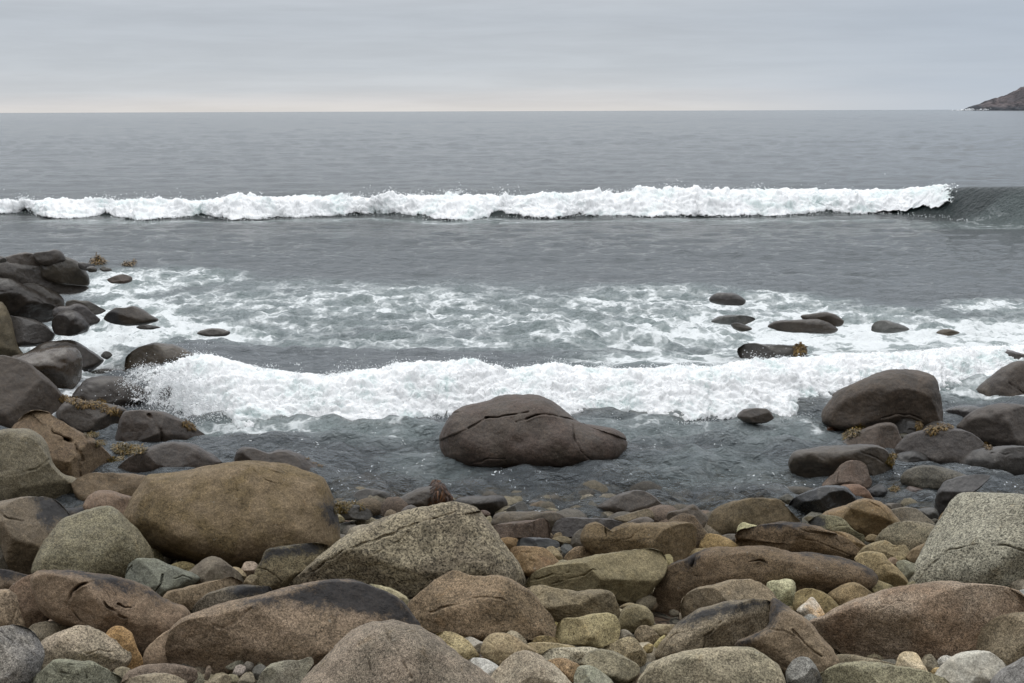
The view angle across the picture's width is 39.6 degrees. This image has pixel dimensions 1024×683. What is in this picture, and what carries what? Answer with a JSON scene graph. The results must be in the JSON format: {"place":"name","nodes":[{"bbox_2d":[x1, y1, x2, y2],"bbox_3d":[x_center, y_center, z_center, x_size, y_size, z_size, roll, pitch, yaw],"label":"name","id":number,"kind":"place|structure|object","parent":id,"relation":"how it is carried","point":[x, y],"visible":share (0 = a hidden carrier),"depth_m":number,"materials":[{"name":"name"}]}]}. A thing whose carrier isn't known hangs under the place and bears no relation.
{"place":"outdoors","nodes":[
{"label":"outdoors","id":0,"kind":"place"},
{"bbox_2d":[0,110,1023,546],"bbox_3d":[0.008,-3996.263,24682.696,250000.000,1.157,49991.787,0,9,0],"label":"water","id":1,"kind":"structure","parent":0,"point":[326,294],"depth_m":25.52,"materials":[{"name":"liquid"}]},
{"bbox_2d":[0,302,22,356],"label":"rock","id":2,"kind":"object","parent":1,"relation":"on","point":[9,346],"visible":0.79,"depth_m":14.00,"materials":[{"name":"stone"}]},
{"bbox_2d":[0,278,57,322],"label":"rock","id":3,"kind":"object","parent":2,"relation":"on","point":[17,298],"visible":0.81,"depth_m":14.33,"materials":[{"name":"stone"}]},
{"bbox_2d":[0,261,88,294],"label":"rock","id":4,"kind":"object","parent":3,"relation":"on","point":[22,273],"visible":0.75,"depth_m":14.50,"materials":[{"name":"stone"}]},
{"bbox_2d":[40,256,89,285],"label":"rock","id":5,"kind":"object","parent":4,"relation":"on","point":[68,271],"visible":0.92,"depth_m":14.55,"materials":[{"name":"stone"}]},
{"bbox_2d":[33,249,65,265],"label":"stone","id":6,"kind":"object","parent":5,"relation":"on","point":[49,257],"visible":1,"depth_m":14.46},
{"bbox_2d":[10,315,54,346],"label":"rock","id":7,"kind":"object","parent":2,"relation":"on","point":[28,332],"visible":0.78,"depth_m":14.19,"materials":[{"name":"stone"}]},
{"bbox_2d":[12,345,82,388],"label":"rock","id":8,"kind":"object","parent":1,"relation":"in","point":[59,366],"visible":0.55,"depth_m":13.12,"materials":[{"name":"stone"}]},
{"bbox_2d":[28,340,103,370],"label":"rock","id":9,"kind":"object","parent":1,"relation":"on","point":[91,360],"visible":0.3,"depth_m":14.06,"materials":[{"name":"stone"}]},
{"bbox_2d":[51,310,89,335],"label":"rock","id":10,"kind":"object","parent":9,"relation":"on","point":[69,323],"visible":1,"depth_m":14.03,"materials":[{"name":"stone"}]},
{"bbox_2d":[52,303,99,325],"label":"rock","id":11,"kind":"object","parent":10,"relation":"on","point":[90,316],"visible":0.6,"depth_m":14.20,"materials":[{"name":"stone"}]},
{"bbox_2d":[56,400,126,432],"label":"rock","id":12,"kind":"object","parent":1,"relation":"on","point":[87,420],"visible":0.71,"depth_m":11.71,"materials":[{"name":"stone"}]},
{"bbox_2d":[59,394,122,417],"bbox_3d":[-3.703,0.505,12.303,0.464,0.257,1.327,-4,10,-25],"label":"seaweed","id":13,"kind":"object","parent":12,"relation":"on","point":[100,405],"visible":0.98,"depth_m":11.77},
{"bbox_2d":[72,376,149,406],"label":"rock","id":14,"kind":"object","parent":1,"relation":"in","point":[96,388],"visible":0.57,"depth_m":12.73,"materials":[{"name":"stone"}]},
{"bbox_2d":[107,442,147,461],"bbox_3d":[-2.865,0.796,10.558,0.295,0.206,1.008,-3,10,-17],"label":"seaweed","id":15,"kind":"object","parent":1,"relation":"on","point":[130,449],"visible":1,"depth_m":10.60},
{"bbox_2d":[103,306,157,325],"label":"rock","id":16,"kind":"object","parent":1,"relation":"in","point":[132,316],"visible":1,"depth_m":14.02,"materials":[{"name":"stone"}]},
{"bbox_2d":[0,184,958,220],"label":"surf foam","id":17,"kind":"object","parent":1,"relation":"on","point":[653,201],"visible":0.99,"depth_m":35.62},
{"bbox_2d":[3,179,966,221],"bbox_3d":[-6.777,-3.663,35.945,36.072,1.004,4.425,0,9,3],"label":"spray","id":18,"kind":"object","parent":1,"relation":"on","point":[459,191],"visible":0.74,"depth_m":35.80,"materials":[{"name":"white"}]},
{"bbox_2d":[81,334,1020,432],"bbox_3d":[2.556,0.283,13.200,13.046,1.059,2.966,-1,9,-6],"label":"spray","id":19,"kind":"object","parent":1,"relation":"on","point":[180,387],"visible":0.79,"depth_m":12.37,"materials":[{"name":"white"}]},
{"bbox_2d":[130,344,1023,429],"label":"surf foam","id":20,"kind":"object","parent":1,"relation":"on","point":[420,388],"visible":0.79,"depth_m":12.48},
{"bbox_2d":[737,408,773,423],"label":"stone","id":21,"kind":"object","parent":1,"relation":"in","point":[756,415],"visible":1,"depth_m":11.62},
{"bbox_2d":[737,343,804,359],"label":"rock","id":22,"kind":"object","parent":1,"relation":"in","point":[768,350],"visible":0.8,"depth_m":14.02,"materials":[{"name":"stone"}]},
{"bbox_2d":[768,319,837,333],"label":"rock","id":23,"kind":"object","parent":1,"relation":"on","point":[814,326],"visible":1,"depth_m":14.00,"materials":[{"name":"stone"}]},
{"bbox_2d":[843,422,901,455],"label":"rock","id":24,"kind":"object","parent":1,"relation":"in","point":[885,435],"visible":0.59,"depth_m":11.03,"materials":[{"name":"stone"}]},
{"bbox_2d":[976,360,1023,396],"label":"rock","id":25,"kind":"object","parent":1,"relation":"in","point":[1007,380],"visible":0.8,"depth_m":12.74,"materials":[{"name":"stone"}]},
{"bbox_2d":[0,0,1023,112],"label":"sky","id":26,"kind":"structure","parent":0,"point":[57,56],"materials":[{"name":"grey"}]},
{"bbox_2d":[195,454,854,629],"bbox_3d":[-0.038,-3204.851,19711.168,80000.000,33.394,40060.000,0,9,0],"label":"ground","id":27,"kind":"structure","parent":0,"point":[662,618],"depth_m":7.03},
{"bbox_2d":[0,355,64,427],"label":"boulder","id":28,"kind":"object","parent":27,"relation":"on","point":[25,386],"visible":0.69,"depth_m":12.25,"materials":[{"name":"stone"}]},
{"bbox_2d":[31,506,153,577],"bbox_3d":[-2.180,1.068,7.431,0.620,0.452,0.610,0,9,0],"label":"rock","id":29,"kind":"object","parent":27,"relation":"on","point":[110,540],"visible":0.78,"depth_m":7.22,"materials":[{"name":"stone"}]},
{"bbox_2d":[30,570,190,656],"bbox_3d":[-1.766,1.189,6.302,0.696,0.467,0.569,0,9,0],"label":"rock","id":30,"kind":"object","parent":27,"relation":"on","point":[146,616],"visible":0.76,"depth_m":6.07,"materials":[{"name":"stone"}]},
{"bbox_2d":[124,342,193,369],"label":"rock","id":31,"kind":"object","parent":27,"relation":"on","point":[162,352],"visible":0.37,"depth_m":14.08,"materials":[{"name":"stone"}]},
{"bbox_2d":[123,460,340,567],"bbox_3d":[-1.565,0.996,7.990,1.212,0.693,1.038,0,9,0],"label":"boulder","id":32,"kind":"object","parent":27,"relation":"on","point":[239,514],"visible":0.86,"depth_m":7.63,"materials":[{"name":"stone"}]},
{"bbox_2d":[287,501,525,598],"bbox_3d":[-0.557,1.089,7.320,1.252,0.599,0.670,0,9,0],"label":"boulder","id":33,"kind":"object","parent":27,"relation":"on","point":[411,553],"visible":0.68,"depth_m":7.08,"materials":[{"name":"stone"}]},
{"bbox_2d":[48,464,1023,682],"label":"shingle","id":34,"kind":"object","parent":27,"relation":"on","point":[376,505],"visible":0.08,"depth_m":9.88,"materials":[{"name":"stone"}]},
{"bbox_2d":[0,589,24,626],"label":"stone","id":35,"kind":"object","parent":34,"relation":"on","point":[10,613],"visible":0.75,"depth_m":6.29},
{"bbox_2d":[0,624,44,682],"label":"stone","id":36,"kind":"object","parent":34,"relation":"on","point":[22,653],"visible":0.99,"depth_m":5.51,"materials":[{"name":"stone"}]},
{"bbox_2d":[9,569,49,627],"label":"stone","id":37,"kind":"object","parent":34,"relation":"on","point":[31,612],"visible":0.5,"depth_m":6.34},
{"bbox_2d":[0,496,70,574],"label":"rock","id":38,"kind":"object","parent":34,"relation":"on","point":[28,524],"visible":0.79,"depth_m":7.52,"materials":[{"name":"stone"}]},
{"bbox_2d":[0,428,79,502],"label":"rock","id":39,"kind":"object","parent":34,"relation":"on","point":[28,467],"visible":0.69,"depth_m":9.40,"materials":[{"name":"stone"}]},
{"bbox_2d":[29,621,70,641],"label":"stone","id":40,"kind":"object","parent":34,"relation":"on","point":[42,630],"visible":0.4,"depth_m":6.16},
{"bbox_2d":[12,410,116,477],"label":"boulder","id":41,"kind":"object","parent":34,"relation":"on","point":[74,452],"visible":0.47,"depth_m":10.13,"materials":[{"name":"stone"}]},
{"bbox_2d":[31,659,121,682],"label":"stone","id":42,"kind":"object","parent":34,"relation":"on","point":[65,671],"visible":1,"depth_m":5.48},
{"bbox_2d":[41,625,131,671],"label":"rock","id":43,"kind":"object","parent":34,"relation":"on","point":[86,643],"visible":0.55,"depth_m":5.73,"materials":[{"name":"stone"}]},
{"bbox_2d":[83,490,130,513],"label":"rock","id":44,"kind":"object","parent":34,"relation":"on","point":[116,500],"visible":0.32,"depth_m":8.82,"materials":[{"name":"stone"}]},
{"bbox_2d":[71,472,145,503],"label":"rock","id":45,"kind":"object","parent":34,"relation":"on","point":[85,486],"visible":0.46,"depth_m":9.55,"materials":[{"name":"stone"}]},
{"bbox_2d":[106,626,142,669],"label":"stone","id":46,"kind":"object","parent":34,"relation":"on","point":[123,636],"visible":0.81,"depth_m":5.84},
{"bbox_2d":[121,673,186,682],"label":"stone","id":47,"kind":"object","parent":34,"relation":"on","point":[157,678],"visible":1,"depth_m":5.41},
{"bbox_2d":[143,629,169,664],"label":"stone","id":48,"kind":"object","parent":34,"relation":"on","point":[154,652],"visible":0.38,"depth_m":5.97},
{"bbox_2d":[121,663,197,682],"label":"stone","id":49,"kind":"object","parent":34,"relation":"on","point":[188,674],"visible":0.52,"depth_m":5.59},
{"bbox_2d":[115,410,204,441],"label":"rock","id":50,"kind":"object","parent":34,"relation":"on","point":[149,425],"visible":0.73,"depth_m":11.18,"materials":[{"name":"stone"}]},
{"bbox_2d":[125,558,199,596],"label":"stone","id":51,"kind":"object","parent":34,"relation":"on","point":[160,578],"visible":0.81,"depth_m":6.97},
{"bbox_2d":[113,442,221,474],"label":"rock","id":52,"kind":"object","parent":34,"relation":"on","point":[169,454],"visible":0.59,"depth_m":10.15,"materials":[{"name":"stone"}]},
{"bbox_2d":[163,577,242,610],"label":"stone","id":53,"kind":"object","parent":34,"relation":"on","point":[189,597],"visible":0.65,"depth_m":6.75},
{"bbox_2d":[189,556,244,584],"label":"stone","id":54,"kind":"object","parent":34,"relation":"on","point":[211,568],"visible":0.55,"depth_m":7.17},
{"bbox_2d":[190,584,271,613],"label":"stone","id":55,"kind":"object","parent":34,"relation":"on","point":[219,596],"visible":0.45,"depth_m":6.66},
{"bbox_2d":[234,447,332,483],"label":"rock","id":56,"kind":"object","parent":34,"relation":"on","point":[292,458],"visible":0.4,"depth_m":10.00,"materials":[{"name":"stone"}]},
{"bbox_2d":[257,657,313,682],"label":"stone","id":57,"kind":"object","parent":34,"relation":"on","point":[290,671],"visible":0.98,"depth_m":5.53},
{"bbox_2d":[254,542,328,590],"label":"rock","id":58,"kind":"object","parent":34,"relation":"on","point":[278,567],"visible":0.89,"depth_m":7.24,"materials":[{"name":"stone"}]},
{"bbox_2d":[165,579,420,677],"bbox_3d":[-0.910,1.213,5.999,1.053,0.428,0.494,0,9,0],"label":"boulder","id":59,"kind":"object","parent":34,"relation":"on","point":[317,621],"visible":0.72,"depth_m":5.82,"materials":[{"name":"stone"}]},
{"bbox_2d":[300,619,495,682],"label":"rock","id":60,"kind":"object","parent":34,"relation":"on","point":[392,651],"visible":1,"depth_m":5.26,"materials":[{"name":"stone"}]},
{"bbox_2d":[400,486,453,506],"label":"rock","id":61,"kind":"object","parent":34,"relation":"on","point":[418,497],"visible":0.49,"depth_m":9.31,"materials":[{"name":"stone"}]},
{"bbox_2d":[427,480,452,505],"bbox_3d":[-0.486,0.983,9.626,0.173,0.240,0.726,-1,9,-3],"label":"seaweed","id":62,"kind":"object","parent":61,"relation":"on","point":[440,493],"visible":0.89,"depth_m":9.30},
{"bbox_2d":[435,631,479,659],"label":"stone","id":63,"kind":"object","parent":34,"relation":"on","point":[462,646],"visible":0.56,"depth_m":5.89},
{"bbox_2d":[455,495,507,517],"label":"stone","id":64,"kind":"object","parent":34,"relation":"on","point":[492,504],"visible":0.66,"depth_m":9.15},
{"bbox_2d":[407,570,556,643],"bbox_3d":[-0.140,1.217,6.399,0.693,0.351,0.413,0,9,0],"label":"rock","id":65,"kind":"object","parent":34,"relation":"on","point":[480,608],"visible":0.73,"depth_m":6.28,"materials":[{"name":"stone"}]},
{"bbox_2d":[480,632,537,665],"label":"stone","id":66,"kind":"object","parent":34,"relation":"on","point":[498,648],"visible":0.61,"depth_m":5.80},
{"bbox_2d":[492,518,550,538],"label":"stone","id":67,"kind":"object","parent":34,"relation":"on","point":[539,527],"visible":0.71,"depth_m":8.34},
{"bbox_2d":[491,511,564,530],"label":"stone","id":68,"kind":"object","parent":34,"relation":"on","point":[552,518],"visible":0.52,"depth_m":8.57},
{"bbox_2d":[491,650,571,682],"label":"stone","id":69,"kind":"object","parent":34,"relation":"on","point":[524,666],"visible":0.97,"depth_m":5.44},
{"bbox_2d":[439,394,627,477],"bbox_3d":[0.165,0.726,10.798,1.429,0.692,1.100,0,9,0],"label":"boulder","id":70,"kind":"object","parent":34,"relation":"on","point":[506,431],"visible":0.89,"depth_m":10.40,"materials":[{"name":"stone"}]},
{"bbox_2d":[509,546,558,576],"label":"stone","id":71,"kind":"object","parent":34,"relation":"on","point":[531,559],"visible":0.72,"depth_m":7.38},
{"bbox_2d":[542,647,596,665],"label":"stone","id":72,"kind":"object","parent":34,"relation":"on","point":[575,654],"visible":0.67,"depth_m":5.81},
{"bbox_2d":[529,585,620,622],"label":"rock","id":73,"kind":"object","parent":34,"relation":"on","point":[558,604],"visible":0.69,"depth_m":6.47,"materials":[{"name":"stone"}]},
{"bbox_2d":[551,517,623,537],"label":"stone","id":74,"kind":"object","parent":34,"relation":"on","point":[568,527],"visible":0.46,"depth_m":8.41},
{"bbox_2d":[555,612,620,648],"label":"stone","id":75,"kind":"object","parent":34,"relation":"on","point":[598,630],"visible":0.9,"depth_m":6.05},
{"bbox_2d":[574,665,612,682],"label":"stone","id":76,"kind":"object","parent":34,"relation":"on","point":[587,674],"visible":1,"depth_m":5.48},
{"bbox_2d":[581,649,639,682],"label":"stone","id":77,"kind":"object","parent":34,"relation":"on","point":[614,667],"visible":0.84,"depth_m":5.59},
{"bbox_2d":[602,637,646,666],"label":"stone","id":78,"kind":"object","parent":34,"relation":"on","point":[631,648],"visible":0.69,"depth_m":5.81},
{"bbox_2d":[597,490,662,512],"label":"rock","id":79,"kind":"object","parent":34,"relation":"on","point":[632,501],"visible":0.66,"depth_m":9.14,"materials":[{"name":"stone"}]},
{"bbox_2d":[619,604,653,632],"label":"stone","id":80,"kind":"object","parent":34,"relation":"on","point":[633,618],"visible":0.81,"depth_m":6.26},
{"bbox_2d":[580,521,696,561],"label":"rock","id":81,"kind":"object","parent":34,"relation":"on","point":[676,540],"visible":0.69,"depth_m":7.73,"materials":[{"name":"stone"}]},
{"bbox_2d":[637,646,785,682],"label":"rock","id":82,"kind":"object","parent":34,"relation":"on","point":[727,664],"visible":1,"depth_m":5.36,"materials":[{"name":"stone"}]},
{"bbox_2d":[655,599,770,659],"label":"rock","id":83,"kind":"object","parent":34,"relation":"on","point":[729,623],"visible":0.73,"depth_m":5.98,"materials":[{"name":"stone"}]},
{"bbox_2d":[680,579,776,618],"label":"rock","id":84,"kind":"object","parent":34,"relation":"on","point":[710,595],"visible":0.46,"depth_m":6.52,"materials":[{"name":"stone"}]},
{"bbox_2d":[707,498,799,534],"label":"rock","id":85,"kind":"object","parent":34,"relation":"on","point":[727,518],"visible":0.64,"depth_m":8.61,"materials":[{"name":"stone"}]},
{"bbox_2d":[652,545,877,613],"bbox_3d":[1.244,1.203,7.041,1.098,0.455,0.529,2,9,11],"label":"boulder","id":86,"kind":"object","parent":34,"relation":"on","point":[764,565],"visible":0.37,"depth_m":6.82,"materials":[{"name":"stone"}]},
{"bbox_2d":[766,579,795,605],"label":"stone","id":87,"kind":"object","parent":34,"relation":"on","point":[783,591],"visible":0.62,"depth_m":6.67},
{"bbox_2d":[734,598,839,676],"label":"rock","id":88,"kind":"object","parent":34,"relation":"on","point":[785,637],"visible":0.75,"depth_m":5.65,"materials":[{"name":"stone"}]},
{"bbox_2d":[735,521,859,559],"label":"rock","id":89,"kind":"object","parent":34,"relation":"on","point":[794,536],"visible":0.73,"depth_m":7.84,"materials":[{"name":"stone"}]},
{"bbox_2d":[785,657,821,682],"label":"stone","id":90,"kind":"object","parent":34,"relation":"on","point":[802,670],"visible":1,"depth_m":5.48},
{"bbox_2d":[792,588,838,613],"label":"stone","id":91,"kind":"object","parent":34,"relation":"on","point":[826,602],"visible":0.48,"depth_m":6.55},
{"bbox_2d":[788,485,856,515],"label":"rock","id":92,"kind":"object","parent":34,"relation":"on","point":[821,499],"visible":0.85,"depth_m":8.99,"materials":[{"name":"stone"}]},
{"bbox_2d":[808,515,864,542],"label":"stone","id":93,"kind":"object","parent":34,"relation":"on","point":[831,522],"visible":0.77,"depth_m":8.24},
{"bbox_2d":[788,444,892,483],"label":"rock","id":94,"kind":"object","parent":34,"relation":"on","point":[818,462],"visible":0.64,"depth_m":10.07,"materials":[{"name":"stone"}]},
{"bbox_2d":[821,460,871,489],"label":"rock","id":95,"kind":"object","parent":34,"relation":"on","point":[852,472],"visible":0.73,"depth_m":9.89,"materials":[{"name":"stone"}]},
{"bbox_2d":[828,582,871,605],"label":"stone","id":96,"kind":"object","parent":34,"relation":"on","point":[844,593],"visible":0.38,"depth_m":6.61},
{"bbox_2d":[822,498,900,536],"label":"rock","id":97,"kind":"object","parent":34,"relation":"on","point":[865,517],"visible":0.72,"depth_m":8.37,"materials":[{"name":"stone"}]},
{"bbox_2d":[854,551,908,586],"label":"stone","id":98,"kind":"object","parent":34,"relation":"on","point":[883,567],"visible":0.69,"depth_m":7.04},
{"bbox_2d":[857,540,908,560],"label":"stone","id":99,"kind":"object","parent":34,"relation":"on","point":[887,549],"visible":0.69,"depth_m":7.76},
{"bbox_2d":[820,661,948,682],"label":"stone","id":100,"kind":"object","parent":34,"relation":"on","point":[862,672],"visible":1,"depth_m":5.38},
{"bbox_2d":[875,521,934,550],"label":"rock","id":101,"kind":"object","parent":34,"relation":"on","point":[910,535],"visible":0.65,"depth_m":7.91,"materials":[{"name":"stone"}]},
{"bbox_2d":[891,506,935,524],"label":"stone","id":102,"kind":"object","parent":34,"relation":"on","point":[905,513],"visible":0.44,"depth_m":8.68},
{"bbox_2d":[809,581,1023,660],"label":"rock","id":103,"kind":"object","parent":34,"relation":"on","point":[937,620],"visible":0.84,"depth_m":5.94,"materials":[{"name":"stone"}]},
{"bbox_2d":[900,465,966,496],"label":"rock","id":104,"kind":"object","parent":34,"relation":"on","point":[931,477],"visible":0.77,"depth_m":9.76,"materials":[{"name":"stone"}]},
{"bbox_2d":[894,428,983,471],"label":"rock","id":105,"kind":"object","parent":34,"relation":"on","point":[951,446],"visible":0.69,"depth_m":10.50,"materials":[{"name":"stone"}]},
{"bbox_2d":[934,474,989,516],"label":"rock","id":106,"kind":"object","parent":34,"relation":"on","point":[949,490],"visible":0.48,"depth_m":8.95,"materials":[{"name":"stone"}]},
{"bbox_2d":[935,650,1006,682],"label":"stone","id":107,"kind":"object","parent":34,"relation":"on","point":[976,666],"visible":0.91,"depth_m":5.48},
{"bbox_2d":[959,445,1023,483],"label":"rock","id":108,"kind":"object","parent":34,"relation":"on","point":[1009,458],"visible":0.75,"depth_m":10.17,"materials":[{"name":"stone"}]},
{"bbox_2d":[976,612,1023,665],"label":"stone","id":109,"kind":"object","parent":34,"relation":"on","point":[1001,637],"visible":0.79,"depth_m":5.80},
{"bbox_2d":[990,656,1023,682],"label":"stone","id":110,"kind":"object","parent":34,"relation":"on","point":[1013,672],"visible":1,"depth_m":5.36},
{"bbox_2d":[526,548,667,603],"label":"rock","id":111,"kind":"object","parent":27,"relation":"on","point":[630,576],"visible":0.81,"depth_m":6.96,"materials":[{"name":"stone"}]},
{"bbox_2d":[821,369,943,430],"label":"boulder","id":112,"kind":"object","parent":27,"relation":"on","point":[894,396],"visible":0.79,"depth_m":11.56,"materials":[{"name":"stone"}]},
{"bbox_2d":[908,492,1023,586],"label":"rock","id":113,"kind":"object","parent":27,"relation":"on","point":[976,537],"visible":0.72,"depth_m":7.09,"materials":[{"name":"stone"}]},
{"bbox_2d":[956,403,1023,446],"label":"rock","id":114,"kind":"object","parent":27,"relation":"on","point":[998,424],"visible":0.89,"depth_m":11.13,"materials":[{"name":"stone"}]},
{"bbox_2d":[964,87,1023,110],"bbox_3d":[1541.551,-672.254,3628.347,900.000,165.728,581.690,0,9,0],"label":"headland","id":115,"kind":"structure","parent":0,"point":[1013,101],"depth_m":3438.19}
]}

